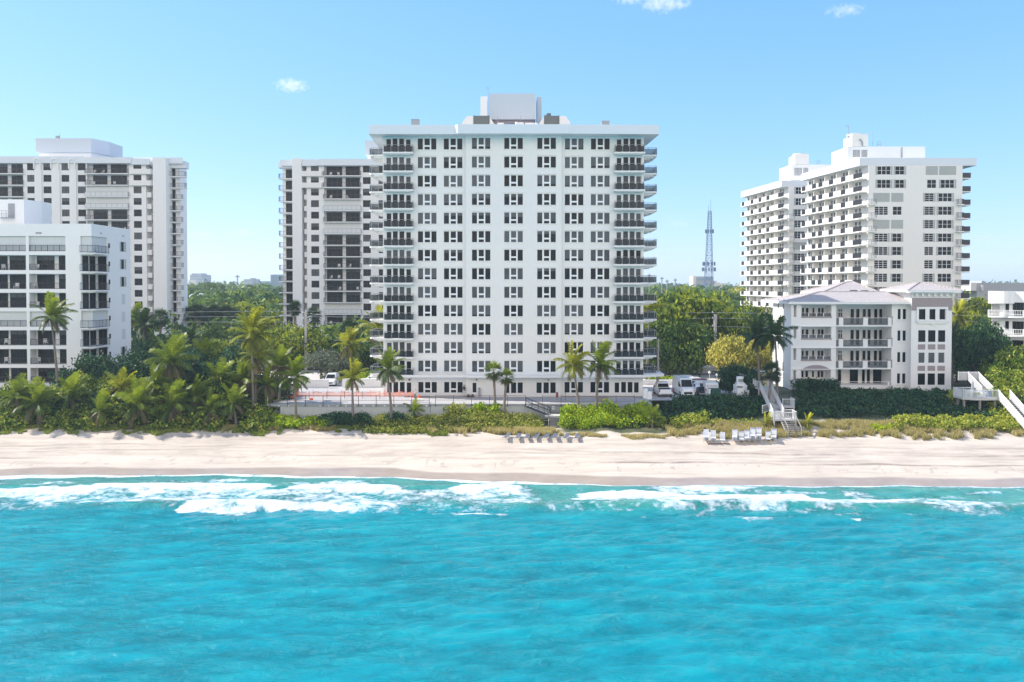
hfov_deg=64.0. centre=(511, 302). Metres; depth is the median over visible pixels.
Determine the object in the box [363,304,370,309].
window
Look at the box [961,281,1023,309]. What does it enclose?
office building
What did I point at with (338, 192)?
sliding door
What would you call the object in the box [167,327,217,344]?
broadleaf tree
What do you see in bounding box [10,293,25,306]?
sliding door
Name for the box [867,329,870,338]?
balcony door
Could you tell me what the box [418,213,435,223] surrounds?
window
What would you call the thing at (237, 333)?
broadleaf tree
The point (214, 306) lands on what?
cabbage palm
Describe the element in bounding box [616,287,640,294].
sliding door
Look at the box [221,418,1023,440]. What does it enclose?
dune grass
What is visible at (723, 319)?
broadleaf tree
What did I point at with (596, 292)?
window
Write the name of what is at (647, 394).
wing wall
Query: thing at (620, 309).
sliding door
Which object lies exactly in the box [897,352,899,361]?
window
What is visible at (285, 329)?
broadleaf tree
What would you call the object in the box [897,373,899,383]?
window
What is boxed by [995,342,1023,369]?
broadleaf tree
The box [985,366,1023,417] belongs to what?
sea grape thicket
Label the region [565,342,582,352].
window
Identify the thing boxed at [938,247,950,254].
window
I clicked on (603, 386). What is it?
window
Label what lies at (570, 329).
window
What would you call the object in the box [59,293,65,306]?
sliding door
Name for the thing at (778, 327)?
coconut palm
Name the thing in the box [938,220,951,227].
window
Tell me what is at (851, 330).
balcony door
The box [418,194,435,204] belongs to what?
window
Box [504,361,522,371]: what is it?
window
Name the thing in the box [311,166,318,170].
window
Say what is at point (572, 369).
coconut palm
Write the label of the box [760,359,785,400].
cabbage palm
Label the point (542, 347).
window
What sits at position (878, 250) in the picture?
window
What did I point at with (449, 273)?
window
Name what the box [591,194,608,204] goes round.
window
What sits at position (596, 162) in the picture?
window
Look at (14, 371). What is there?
sliding door
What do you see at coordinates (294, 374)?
coconut palm
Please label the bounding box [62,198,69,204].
window
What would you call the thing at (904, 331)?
window
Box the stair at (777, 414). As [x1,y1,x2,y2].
[735,372,801,437]
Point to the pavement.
(547, 401)
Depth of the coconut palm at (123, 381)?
110.96 m
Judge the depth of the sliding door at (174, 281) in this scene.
197.28 m
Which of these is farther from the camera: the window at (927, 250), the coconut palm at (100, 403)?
the window at (927, 250)
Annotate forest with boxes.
[131,279,1018,351]
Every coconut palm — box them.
[0,372,32,420]
[11,376,64,424]
[29,291,77,387]
[53,371,92,419]
[89,388,120,428]
[104,366,136,404]
[113,375,164,428]
[131,302,151,343]
[131,307,160,343]
[140,362,174,402]
[142,332,199,384]
[149,379,200,424]
[171,374,216,411]
[180,322,207,352]
[192,337,218,361]
[193,389,228,425]
[203,357,238,408]
[212,383,254,424]
[222,356,262,395]
[226,306,279,409]
[238,339,277,403]
[248,367,283,401]
[262,343,295,401]
[274,355,313,422]
[331,326,366,377]
[337,358,366,417]
[355,305,382,363]
[369,347,405,417]
[403,398,424,417]
[552,339,593,411]
[586,341,620,409]
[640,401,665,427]
[643,291,667,379]
[735,313,777,396]
[756,312,798,390]
[759,411,775,427]
[797,412,817,429]
[951,320,965,386]
[952,298,976,382]
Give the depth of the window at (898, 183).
166.13 m
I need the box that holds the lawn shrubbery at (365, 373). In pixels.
[325,370,678,379]
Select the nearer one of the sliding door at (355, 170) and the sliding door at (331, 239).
the sliding door at (355, 170)
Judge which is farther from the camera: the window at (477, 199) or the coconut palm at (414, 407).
the window at (477, 199)
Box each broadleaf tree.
[131,334,161,351]
[133,335,169,357]
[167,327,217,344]
[188,282,200,293]
[188,301,228,329]
[196,279,233,291]
[196,326,241,350]
[207,336,248,362]
[208,300,234,306]
[211,288,244,297]
[213,327,250,347]
[226,298,270,324]
[236,286,260,294]
[246,287,271,300]
[257,327,297,369]
[259,308,282,332]
[262,296,282,307]
[269,309,282,322]
[269,320,301,367]
[281,322,339,369]
[301,346,346,378]
[321,354,351,375]
[337,338,379,365]
[345,341,381,370]
[643,296,698,369]
[643,334,679,378]
[651,315,708,376]
[655,284,715,366]
[663,317,722,369]
[671,286,703,293]
[686,291,752,340]
[704,331,759,370]
[705,287,735,295]
[715,362,766,395]
[727,286,745,292]
[727,289,745,306]
[727,303,761,336]
[727,304,758,324]
[739,339,772,372]
[741,301,771,320]
[756,340,772,373]
[764,312,772,333]
[951,327,994,386]
[952,307,988,331]
[953,313,1009,383]
[963,289,990,317]
[965,310,990,329]
[970,332,1015,370]
[977,347,1023,383]
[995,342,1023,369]
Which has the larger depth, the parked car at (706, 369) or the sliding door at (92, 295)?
the parked car at (706, 369)
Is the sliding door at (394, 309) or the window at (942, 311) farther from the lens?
the window at (942, 311)
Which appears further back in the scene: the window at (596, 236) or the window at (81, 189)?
the window at (81, 189)
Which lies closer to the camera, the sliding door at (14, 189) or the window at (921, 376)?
the window at (921, 376)
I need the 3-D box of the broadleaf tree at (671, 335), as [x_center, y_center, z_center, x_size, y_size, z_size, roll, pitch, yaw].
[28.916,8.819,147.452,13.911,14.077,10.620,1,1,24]
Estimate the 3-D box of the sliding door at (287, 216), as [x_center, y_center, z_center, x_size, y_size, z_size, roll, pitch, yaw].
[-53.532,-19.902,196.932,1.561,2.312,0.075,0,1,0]
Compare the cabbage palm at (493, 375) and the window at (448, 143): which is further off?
the window at (448, 143)
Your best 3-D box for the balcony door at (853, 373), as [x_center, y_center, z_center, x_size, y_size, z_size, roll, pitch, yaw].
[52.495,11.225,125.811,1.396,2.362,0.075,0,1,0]
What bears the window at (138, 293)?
in the condominium tower at (143, 200)
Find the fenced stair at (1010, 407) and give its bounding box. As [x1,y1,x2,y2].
[998,389,1023,428]
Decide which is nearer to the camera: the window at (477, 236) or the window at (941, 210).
the window at (477, 236)
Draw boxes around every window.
[27,163,33,169]
[27,175,33,181]
[27,186,34,192]
[43,163,50,169]
[44,175,50,181]
[44,186,51,192]
[44,198,51,202]
[62,163,68,169]
[62,175,68,181]
[62,186,68,192]
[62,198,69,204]
[62,210,69,215]
[78,163,85,169]
[78,175,85,181]
[78,186,85,192]
[78,198,85,204]
[78,210,85,215]
[121,242,123,251]
[121,259,123,268]
[133,165,140,168]
[134,175,140,179]
[134,186,141,192]
[134,198,141,204]
[134,210,141,215]
[134,221,141,227]
[134,233,141,238]
[134,244,141,250]
[134,256,141,261]
[134,267,141,273]
[135,278,141,284]
[135,290,142,296]
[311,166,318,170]
[311,177,318,182]
[311,189,318,195]
[311,200,318,206]
[311,212,318,218]
[311,223,318,229]
[311,235,318,241]
[311,246,318,252]
[311,258,318,264]
[311,269,318,275]
[312,281,318,287]
[312,292,318,298]
[363,166,370,171]
[363,177,370,183]
[363,189,370,195]
[363,200,370,206]
[363,212,370,218]
[363,223,369,229]
[363,235,370,241]
[363,246,370,252]
[363,258,370,264]
[363,269,370,275]
[363,281,370,287]
[363,292,370,298]
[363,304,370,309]
[363,315,370,321]
[418,139,435,148]
[418,157,435,167]
[418,176,435,186]
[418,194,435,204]
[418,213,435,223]
[418,231,435,241]
[418,250,435,260]
[418,268,436,278]
[418,287,436,297]
[418,305,436,315]
[418,324,436,334]
[418,342,436,352]
[418,361,436,370]
[418,382,436,391]
[444,139,461,148]
[444,157,461,167]
[444,176,461,186]
[444,194,461,204]
[444,213,461,223]
[444,231,461,241]
[444,250,461,260]
[444,268,461,278]
[444,287,462,297]
[444,305,462,315]
[444,324,462,334]
[444,342,462,352]
[444,361,462,370]
[444,382,462,391]
[472,138,489,148]
[472,157,489,167]
[472,175,489,185]
[472,194,489,204]
[472,213,489,222]
[472,231,489,241]
[472,250,489,260]
[472,268,489,278]
[472,287,489,297]
[472,305,489,315]
[472,324,489,334]
[472,342,489,352]
[472,361,489,371]
[504,138,522,148]
[504,157,522,167]
[504,175,522,185]
[504,194,522,204]
[504,213,522,222]
[504,231,522,241]
[504,250,522,260]
[504,268,522,278]
[504,287,522,297]
[504,305,522,315]
[504,324,522,334]
[504,342,522,352]
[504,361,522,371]
[504,382,522,392]
[537,138,555,148]
[537,157,555,167]
[537,175,555,185]
[537,194,555,204]
[537,213,555,222]
[537,231,555,241]
[537,250,555,260]
[537,268,555,278]
[537,287,555,297]
[537,305,555,315]
[537,324,555,334]
[537,342,555,352]
[537,361,555,371]
[537,382,555,392]
[565,139,582,148]
[565,157,582,167]
[565,176,582,186]
[565,194,582,204]
[565,213,582,223]
[565,231,582,241]
[565,250,582,260]
[565,268,582,278]
[565,287,582,297]
[565,305,582,315]
[565,324,582,334]
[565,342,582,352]
[565,382,582,391]
[590,382,608,391]
[591,139,609,148]
[591,157,609,167]
[591,176,609,186]
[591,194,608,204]
[591,213,608,223]
[591,231,608,241]
[591,250,608,260]
[591,268,608,278]
[591,287,608,297]
[591,305,608,315]
[591,324,608,334]
[591,342,608,352]
[794,209,804,215]
[794,220,804,226]
[794,231,804,237]
[794,254,803,259]
[794,265,803,270]
[794,276,803,282]
[794,287,803,293]
[796,187,803,193]
[796,198,803,204]
[874,233,887,241]
[874,247,887,254]
[874,260,886,268]
[874,274,886,281]
[875,207,887,214]
[877,166,890,174]
[877,180,889,187]
[892,233,900,241]
[892,247,900,254]
[892,260,900,268]
[892,274,900,281]
[893,207,901,214]
[895,166,903,174]
[895,180,903,187]
[897,330,900,340]
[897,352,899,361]
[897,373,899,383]
[898,309,900,319]
[902,330,905,340]
[902,352,905,361]
[902,373,905,383]
[903,309,905,319]
[918,330,924,341]
[918,352,924,362]
[918,373,924,384]
[919,309,924,318]
[924,247,932,254]
[924,260,932,268]
[924,274,932,281]
[925,193,933,200]
[925,207,932,214]
[925,220,932,227]
[925,233,932,241]
[927,180,935,187]
[928,330,934,341]
[928,352,934,362]
[928,373,934,384]
[930,309,934,318]
[938,193,951,200]
[938,207,951,214]
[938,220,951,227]
[938,233,951,241]
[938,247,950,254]
[938,260,950,268]
[938,274,950,281]
[938,330,944,341]
[938,352,943,362]
[938,373,944,384]
[939,309,944,318]
[941,180,953,187]
[1005,321,1008,329]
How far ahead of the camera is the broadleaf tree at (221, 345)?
132.70 m
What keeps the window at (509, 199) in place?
in the apartment tower at (510, 230)
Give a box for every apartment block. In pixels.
[0,199,130,387]
[988,291,1023,348]
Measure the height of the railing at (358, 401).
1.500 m
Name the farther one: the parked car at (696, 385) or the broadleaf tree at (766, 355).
the broadleaf tree at (766, 355)
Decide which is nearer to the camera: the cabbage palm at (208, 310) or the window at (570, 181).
the window at (570, 181)
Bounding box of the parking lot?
[642,362,772,399]
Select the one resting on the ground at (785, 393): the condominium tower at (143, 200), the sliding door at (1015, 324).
the condominium tower at (143, 200)
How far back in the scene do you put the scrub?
107.80 m
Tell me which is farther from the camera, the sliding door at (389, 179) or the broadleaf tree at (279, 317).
the broadleaf tree at (279, 317)
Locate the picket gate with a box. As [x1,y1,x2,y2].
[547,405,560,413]
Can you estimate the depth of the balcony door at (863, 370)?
125.83 m
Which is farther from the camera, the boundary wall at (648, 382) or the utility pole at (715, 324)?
the utility pole at (715, 324)
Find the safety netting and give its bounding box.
[299,390,413,396]
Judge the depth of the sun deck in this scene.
108.67 m
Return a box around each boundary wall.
[301,379,328,387]
[342,378,382,387]
[643,380,671,384]
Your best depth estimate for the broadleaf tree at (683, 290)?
348.48 m
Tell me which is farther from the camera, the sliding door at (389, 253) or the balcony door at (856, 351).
the balcony door at (856, 351)
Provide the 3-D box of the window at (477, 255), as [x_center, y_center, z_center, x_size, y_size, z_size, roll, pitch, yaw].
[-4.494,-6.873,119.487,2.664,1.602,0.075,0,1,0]
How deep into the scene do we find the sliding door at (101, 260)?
129.73 m
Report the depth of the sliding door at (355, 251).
195.08 m
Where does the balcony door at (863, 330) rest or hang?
in the villa block at (853, 335)
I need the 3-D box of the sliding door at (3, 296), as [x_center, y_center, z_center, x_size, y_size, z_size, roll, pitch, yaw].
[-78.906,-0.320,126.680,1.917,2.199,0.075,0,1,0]
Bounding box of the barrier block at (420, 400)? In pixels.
[417,398,423,402]
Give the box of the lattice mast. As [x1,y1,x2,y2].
[702,211,715,291]
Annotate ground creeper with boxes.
[0,420,802,436]
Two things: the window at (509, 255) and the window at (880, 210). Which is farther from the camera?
the window at (880, 210)
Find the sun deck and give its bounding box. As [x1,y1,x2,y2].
[953,387,997,410]
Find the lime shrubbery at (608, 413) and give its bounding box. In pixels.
[265,398,665,429]
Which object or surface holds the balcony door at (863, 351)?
in the villa block at (853, 335)
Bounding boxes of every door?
[0,164,7,172]
[0,176,7,183]
[0,187,7,195]
[0,256,7,268]
[0,275,7,287]
[0,293,7,306]
[0,330,8,344]
[0,349,8,362]
[0,368,8,381]
[8,203,14,217]
[10,256,25,268]
[10,275,25,287]
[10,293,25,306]
[11,164,22,172]
[11,330,26,344]
[11,349,26,362]
[11,368,26,379]
[12,176,22,183]
[12,187,22,195]
[37,256,54,268]
[37,275,54,287]
[37,293,54,306]
[38,330,54,344]
[38,349,53,362]
[38,368,54,381]
[59,256,65,268]
[59,275,65,287]
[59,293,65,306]
[60,330,65,344]
[60,349,66,362]
[82,256,88,269]
[82,274,88,288]
[83,293,88,307]
[83,330,88,345]
[83,349,89,359]
[89,256,94,270]
[90,275,95,288]
[90,293,95,307]
[90,330,95,344]
[90,349,95,355]
[93,165,106,172]
[93,176,106,183]
[93,210,107,218]
[94,222,107,225]
[98,257,106,271]
[98,275,106,288]
[98,293,106,307]
[99,329,106,343]
[99,347,106,355]
[111,165,126,172]
[111,176,126,183]
[111,210,126,218]
[111,222,126,227]
[173,280,175,289]
[286,169,291,177]
[286,181,291,188]
[286,192,291,200]
[286,203,291,212]
[286,215,291,223]
[286,226,291,234]
[286,237,291,245]
[286,249,292,257]
[286,260,292,268]
[286,271,292,279]
[286,283,292,291]
[286,294,292,302]
[287,316,292,324]
[326,167,341,174]
[327,178,341,186]
[327,189,341,198]
[327,212,341,220]
[327,235,342,243]
[327,247,342,255]
[327,258,342,266]
[327,269,342,278]
[327,281,342,289]
[327,292,342,301]
[327,315,342,324]
[346,167,359,174]
[346,178,359,186]
[346,189,359,198]
[346,212,359,220]
[346,235,359,243]
[346,247,359,255]
[346,258,359,266]
[346,269,359,278]
[346,281,359,289]
[346,292,359,301]
[346,315,359,320]
[386,139,410,151]
[386,157,410,170]
[386,176,410,182]
[386,194,410,201]
[386,213,410,226]
[386,231,410,238]
[386,250,410,257]
[386,268,410,282]
[386,287,410,294]
[387,305,411,313]
[387,324,411,332]
[387,342,411,350]
[387,382,411,391]
[391,361,411,369]
[472,382,476,392]
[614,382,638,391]
[616,139,640,151]
[616,157,640,170]
[616,176,640,182]
[616,194,640,201]
[616,213,640,226]
[616,231,640,238]
[616,250,640,257]
[616,268,640,282]
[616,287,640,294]
[616,305,640,313]
[616,324,640,332]
[616,342,640,350]
[616,361,640,369]
[838,369,840,382]
[849,369,858,382]
[850,309,853,317]
[850,329,853,338]
[850,350,853,360]
[855,350,858,360]
[856,309,859,317]
[856,329,859,338]
[862,329,865,337]
[862,350,865,358]
[862,369,864,382]
[866,369,869,382]
[867,309,870,317]
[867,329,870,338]
[867,350,870,360]
[872,369,880,382]
[873,350,876,360]
[874,309,877,317]
[874,329,876,338]
[878,350,881,360]
[879,329,881,338]
[1012,321,1023,334]
[1013,302,1023,315]
[1013,340,1023,347]
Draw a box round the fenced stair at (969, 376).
[958,371,993,394]
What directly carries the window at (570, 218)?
in the apartment tower at (510, 230)
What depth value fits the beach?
97.80 m
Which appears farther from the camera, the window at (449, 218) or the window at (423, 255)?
the window at (423, 255)
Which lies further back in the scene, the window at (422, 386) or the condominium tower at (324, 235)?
the condominium tower at (324, 235)
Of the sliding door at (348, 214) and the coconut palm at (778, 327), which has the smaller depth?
the coconut palm at (778, 327)
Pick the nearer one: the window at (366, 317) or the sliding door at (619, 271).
the sliding door at (619, 271)
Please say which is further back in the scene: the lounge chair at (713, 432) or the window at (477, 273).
the window at (477, 273)
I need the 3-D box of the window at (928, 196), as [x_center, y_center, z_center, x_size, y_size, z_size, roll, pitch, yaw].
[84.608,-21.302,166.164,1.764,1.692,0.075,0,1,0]
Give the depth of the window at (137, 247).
193.84 m
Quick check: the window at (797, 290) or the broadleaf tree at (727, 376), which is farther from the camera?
the window at (797, 290)
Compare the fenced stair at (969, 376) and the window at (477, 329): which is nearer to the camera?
the fenced stair at (969, 376)
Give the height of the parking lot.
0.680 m
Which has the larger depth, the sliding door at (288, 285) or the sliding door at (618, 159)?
the sliding door at (288, 285)
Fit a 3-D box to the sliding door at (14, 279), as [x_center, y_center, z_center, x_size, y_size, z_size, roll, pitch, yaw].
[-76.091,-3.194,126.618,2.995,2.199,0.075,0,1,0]
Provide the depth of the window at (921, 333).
121.33 m
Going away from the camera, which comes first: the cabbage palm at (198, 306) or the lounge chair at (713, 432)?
the lounge chair at (713, 432)
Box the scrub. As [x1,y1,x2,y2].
[352,402,545,434]
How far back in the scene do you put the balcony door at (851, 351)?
125.77 m
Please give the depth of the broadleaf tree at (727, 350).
136.56 m
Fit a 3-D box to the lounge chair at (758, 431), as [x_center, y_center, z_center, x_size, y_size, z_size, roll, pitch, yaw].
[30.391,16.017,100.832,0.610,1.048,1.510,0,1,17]
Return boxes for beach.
[0,400,1023,486]
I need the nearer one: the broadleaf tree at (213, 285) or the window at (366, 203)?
the window at (366, 203)
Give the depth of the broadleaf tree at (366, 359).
141.75 m
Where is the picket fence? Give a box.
[652,395,750,396]
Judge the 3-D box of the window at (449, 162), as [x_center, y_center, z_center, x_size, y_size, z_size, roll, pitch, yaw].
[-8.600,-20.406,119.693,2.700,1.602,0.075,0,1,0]
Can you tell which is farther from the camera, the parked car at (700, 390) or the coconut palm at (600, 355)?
the parked car at (700, 390)
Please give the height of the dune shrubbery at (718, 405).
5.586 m
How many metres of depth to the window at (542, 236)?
119.42 m
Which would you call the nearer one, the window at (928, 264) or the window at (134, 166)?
the window at (928, 264)
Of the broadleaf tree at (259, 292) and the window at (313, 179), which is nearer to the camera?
the window at (313, 179)
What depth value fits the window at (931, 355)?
121.39 m
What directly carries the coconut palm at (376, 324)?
on the ground at (785, 393)
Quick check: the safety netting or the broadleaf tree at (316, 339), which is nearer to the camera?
the safety netting
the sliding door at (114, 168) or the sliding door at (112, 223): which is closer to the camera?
the sliding door at (114, 168)
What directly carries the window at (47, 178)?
in the condominium tower at (143, 200)
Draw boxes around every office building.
[189,280,203,284]
[190,273,210,282]
[244,278,259,284]
[271,275,282,289]
[689,276,712,289]
[714,281,725,288]
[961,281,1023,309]
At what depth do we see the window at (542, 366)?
119.83 m
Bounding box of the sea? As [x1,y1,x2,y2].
[0,474,1023,681]
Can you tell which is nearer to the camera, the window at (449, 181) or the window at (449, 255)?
the window at (449, 181)
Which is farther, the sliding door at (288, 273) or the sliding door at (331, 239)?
the sliding door at (288, 273)
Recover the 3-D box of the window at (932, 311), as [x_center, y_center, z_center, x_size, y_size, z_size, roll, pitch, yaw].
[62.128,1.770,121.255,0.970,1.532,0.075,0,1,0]
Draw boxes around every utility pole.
[303,312,307,369]
[712,311,716,341]
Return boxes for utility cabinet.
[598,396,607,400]
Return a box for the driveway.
[258,370,364,385]
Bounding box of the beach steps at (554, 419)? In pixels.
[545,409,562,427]
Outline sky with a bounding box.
[0,0,1023,285]
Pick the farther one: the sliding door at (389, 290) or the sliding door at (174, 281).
the sliding door at (174, 281)
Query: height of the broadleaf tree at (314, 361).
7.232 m
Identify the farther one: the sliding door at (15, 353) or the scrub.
the sliding door at (15, 353)
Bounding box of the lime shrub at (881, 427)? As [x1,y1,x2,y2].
[868,422,892,432]
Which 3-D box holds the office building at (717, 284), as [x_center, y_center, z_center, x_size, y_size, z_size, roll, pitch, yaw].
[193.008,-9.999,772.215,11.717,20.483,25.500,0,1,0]
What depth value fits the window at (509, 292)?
119.60 m
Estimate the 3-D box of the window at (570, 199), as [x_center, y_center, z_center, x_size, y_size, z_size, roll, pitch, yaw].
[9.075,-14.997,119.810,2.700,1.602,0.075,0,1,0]
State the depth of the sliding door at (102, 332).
129.98 m
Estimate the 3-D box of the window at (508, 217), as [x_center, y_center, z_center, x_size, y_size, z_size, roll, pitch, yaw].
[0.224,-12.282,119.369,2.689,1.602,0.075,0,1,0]
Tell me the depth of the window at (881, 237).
166.33 m
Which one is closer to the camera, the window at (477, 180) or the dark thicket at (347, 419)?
the dark thicket at (347, 419)
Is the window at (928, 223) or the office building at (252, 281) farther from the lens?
the office building at (252, 281)
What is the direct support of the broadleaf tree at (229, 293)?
on the ground at (785, 393)
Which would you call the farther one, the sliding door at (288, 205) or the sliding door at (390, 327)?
the sliding door at (288, 205)
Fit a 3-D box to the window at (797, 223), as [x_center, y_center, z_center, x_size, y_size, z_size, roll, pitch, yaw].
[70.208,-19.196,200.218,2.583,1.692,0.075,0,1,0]
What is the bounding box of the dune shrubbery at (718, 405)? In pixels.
[609,377,1023,426]
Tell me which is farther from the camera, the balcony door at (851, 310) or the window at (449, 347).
the balcony door at (851, 310)
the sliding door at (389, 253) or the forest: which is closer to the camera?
the sliding door at (389, 253)
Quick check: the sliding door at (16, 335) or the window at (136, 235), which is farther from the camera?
the window at (136, 235)
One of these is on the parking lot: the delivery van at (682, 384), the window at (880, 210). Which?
the delivery van at (682, 384)
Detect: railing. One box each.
[287,396,429,406]
[291,391,379,397]
[435,395,525,406]
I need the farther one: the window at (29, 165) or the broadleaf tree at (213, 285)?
the broadleaf tree at (213, 285)
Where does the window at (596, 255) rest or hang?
in the apartment tower at (510, 230)
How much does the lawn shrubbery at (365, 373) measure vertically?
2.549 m
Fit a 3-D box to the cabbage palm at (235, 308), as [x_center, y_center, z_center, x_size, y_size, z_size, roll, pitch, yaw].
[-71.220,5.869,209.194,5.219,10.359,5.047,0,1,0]
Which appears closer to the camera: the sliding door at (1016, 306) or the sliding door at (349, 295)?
the sliding door at (1016, 306)
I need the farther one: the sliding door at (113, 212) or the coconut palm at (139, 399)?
the sliding door at (113, 212)
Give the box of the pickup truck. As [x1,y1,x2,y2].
[653,381,672,394]
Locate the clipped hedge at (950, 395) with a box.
[945,388,983,403]
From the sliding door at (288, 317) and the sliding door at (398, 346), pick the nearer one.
the sliding door at (398, 346)
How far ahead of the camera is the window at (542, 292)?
119.60 m
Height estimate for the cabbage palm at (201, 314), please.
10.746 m
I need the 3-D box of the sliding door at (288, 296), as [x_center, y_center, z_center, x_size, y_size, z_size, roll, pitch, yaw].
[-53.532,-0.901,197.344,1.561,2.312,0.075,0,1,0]
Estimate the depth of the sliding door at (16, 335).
126.82 m
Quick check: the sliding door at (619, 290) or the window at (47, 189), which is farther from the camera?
the window at (47, 189)
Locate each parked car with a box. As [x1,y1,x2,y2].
[324,372,340,385]
[691,365,718,374]
[692,380,702,383]
[693,383,699,393]
[696,386,704,394]
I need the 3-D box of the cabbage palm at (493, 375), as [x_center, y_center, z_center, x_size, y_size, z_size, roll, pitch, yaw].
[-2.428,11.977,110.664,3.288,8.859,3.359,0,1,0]
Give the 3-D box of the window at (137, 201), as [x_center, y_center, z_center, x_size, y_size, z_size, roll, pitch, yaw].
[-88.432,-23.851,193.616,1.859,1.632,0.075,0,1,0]
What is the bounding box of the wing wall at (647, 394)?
[643,388,651,401]
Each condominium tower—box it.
[0,133,188,339]
[278,140,382,346]
[740,153,830,313]
[800,125,976,322]
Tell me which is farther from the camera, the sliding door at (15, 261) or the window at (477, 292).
the sliding door at (15, 261)
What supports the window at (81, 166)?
in the condominium tower at (143, 200)
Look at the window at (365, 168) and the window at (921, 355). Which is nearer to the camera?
the window at (921, 355)
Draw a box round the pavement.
[273,386,650,406]
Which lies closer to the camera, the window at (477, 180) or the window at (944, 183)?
the window at (477, 180)
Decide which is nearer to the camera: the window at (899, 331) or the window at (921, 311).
the window at (921, 311)
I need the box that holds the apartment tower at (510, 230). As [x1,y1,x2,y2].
[369,86,663,396]
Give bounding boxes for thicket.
[0,337,293,417]
[0,370,277,432]
[316,410,411,427]
[657,409,758,428]
[892,413,1022,432]
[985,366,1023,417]
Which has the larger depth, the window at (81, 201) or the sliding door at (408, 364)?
the window at (81, 201)
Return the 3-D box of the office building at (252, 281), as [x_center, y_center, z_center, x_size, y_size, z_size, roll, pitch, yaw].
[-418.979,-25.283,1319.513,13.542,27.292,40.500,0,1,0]
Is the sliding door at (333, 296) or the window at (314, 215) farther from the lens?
the sliding door at (333, 296)
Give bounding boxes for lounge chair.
[704,429,708,437]
[711,430,715,437]
[720,432,724,440]
[732,429,737,436]
[739,431,743,439]
[744,430,749,439]
[750,427,754,435]
[756,427,761,435]
[765,431,770,441]
[771,429,776,436]
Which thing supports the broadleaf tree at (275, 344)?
on the ground at (785, 393)
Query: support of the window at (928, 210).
in the condominium tower at (879, 217)
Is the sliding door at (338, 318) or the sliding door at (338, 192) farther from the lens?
the sliding door at (338, 318)
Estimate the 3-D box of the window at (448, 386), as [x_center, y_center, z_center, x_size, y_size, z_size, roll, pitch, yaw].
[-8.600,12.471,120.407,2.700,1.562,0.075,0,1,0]
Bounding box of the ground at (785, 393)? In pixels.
[222,286,990,407]
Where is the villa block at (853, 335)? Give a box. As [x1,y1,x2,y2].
[760,281,962,390]
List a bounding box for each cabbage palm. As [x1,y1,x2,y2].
[152,307,169,341]
[184,306,197,322]
[190,302,204,329]
[197,305,208,326]
[198,311,210,332]
[200,306,215,322]
[207,302,219,318]
[211,312,225,325]
[219,304,234,326]
[226,305,240,321]
[287,299,302,325]
[287,306,299,323]
[307,305,322,329]
[339,317,360,337]
[482,360,502,402]
[498,367,515,420]
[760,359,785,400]
[772,370,783,396]
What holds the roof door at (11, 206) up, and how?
in the apartment block at (84, 269)
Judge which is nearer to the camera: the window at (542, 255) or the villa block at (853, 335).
the window at (542, 255)
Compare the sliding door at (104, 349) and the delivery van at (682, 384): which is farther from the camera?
the sliding door at (104, 349)
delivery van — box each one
[672,375,694,394]
[700,380,718,394]
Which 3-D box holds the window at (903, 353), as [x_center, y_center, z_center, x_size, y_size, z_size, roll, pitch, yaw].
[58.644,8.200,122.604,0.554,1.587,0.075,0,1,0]
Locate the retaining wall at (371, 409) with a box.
[266,403,647,420]
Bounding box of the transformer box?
[709,388,721,396]
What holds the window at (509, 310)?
in the apartment tower at (510, 230)
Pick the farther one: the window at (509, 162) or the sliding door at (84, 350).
the sliding door at (84, 350)
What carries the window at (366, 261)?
in the condominium tower at (324, 235)
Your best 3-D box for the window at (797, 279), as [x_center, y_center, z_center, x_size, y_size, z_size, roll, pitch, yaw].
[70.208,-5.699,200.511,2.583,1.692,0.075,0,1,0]
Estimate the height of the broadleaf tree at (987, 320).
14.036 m
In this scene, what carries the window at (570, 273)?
in the apartment tower at (510, 230)
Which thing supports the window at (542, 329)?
in the apartment tower at (510, 230)
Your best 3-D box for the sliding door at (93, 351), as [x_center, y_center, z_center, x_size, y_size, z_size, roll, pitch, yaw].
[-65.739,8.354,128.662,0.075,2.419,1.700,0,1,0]
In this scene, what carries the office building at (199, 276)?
on the ground at (785, 393)
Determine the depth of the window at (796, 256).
200.39 m
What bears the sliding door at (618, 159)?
in the apartment tower at (510, 230)
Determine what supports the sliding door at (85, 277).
in the apartment block at (84, 269)
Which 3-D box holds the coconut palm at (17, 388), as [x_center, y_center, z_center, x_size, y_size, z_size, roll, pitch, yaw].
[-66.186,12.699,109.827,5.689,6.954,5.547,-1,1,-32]
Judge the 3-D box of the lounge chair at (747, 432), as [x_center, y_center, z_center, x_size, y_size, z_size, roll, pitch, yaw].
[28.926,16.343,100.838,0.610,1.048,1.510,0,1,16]
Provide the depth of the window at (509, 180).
119.25 m
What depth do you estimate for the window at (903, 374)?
122.67 m
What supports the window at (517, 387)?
in the apartment tower at (510, 230)
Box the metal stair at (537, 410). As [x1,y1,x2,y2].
[526,397,550,414]
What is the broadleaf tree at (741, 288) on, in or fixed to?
on the ground at (785, 393)
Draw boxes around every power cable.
[233,311,772,313]
[240,316,742,318]
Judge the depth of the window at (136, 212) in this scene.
193.70 m
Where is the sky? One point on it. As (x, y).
(233, 89)
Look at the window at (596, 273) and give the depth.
120.07 m
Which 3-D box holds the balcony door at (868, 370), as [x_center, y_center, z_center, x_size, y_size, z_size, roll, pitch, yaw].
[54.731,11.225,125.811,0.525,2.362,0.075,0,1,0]
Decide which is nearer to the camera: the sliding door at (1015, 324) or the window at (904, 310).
the window at (904, 310)
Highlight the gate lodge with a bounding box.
[733,376,748,396]
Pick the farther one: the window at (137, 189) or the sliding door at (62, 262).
the window at (137, 189)

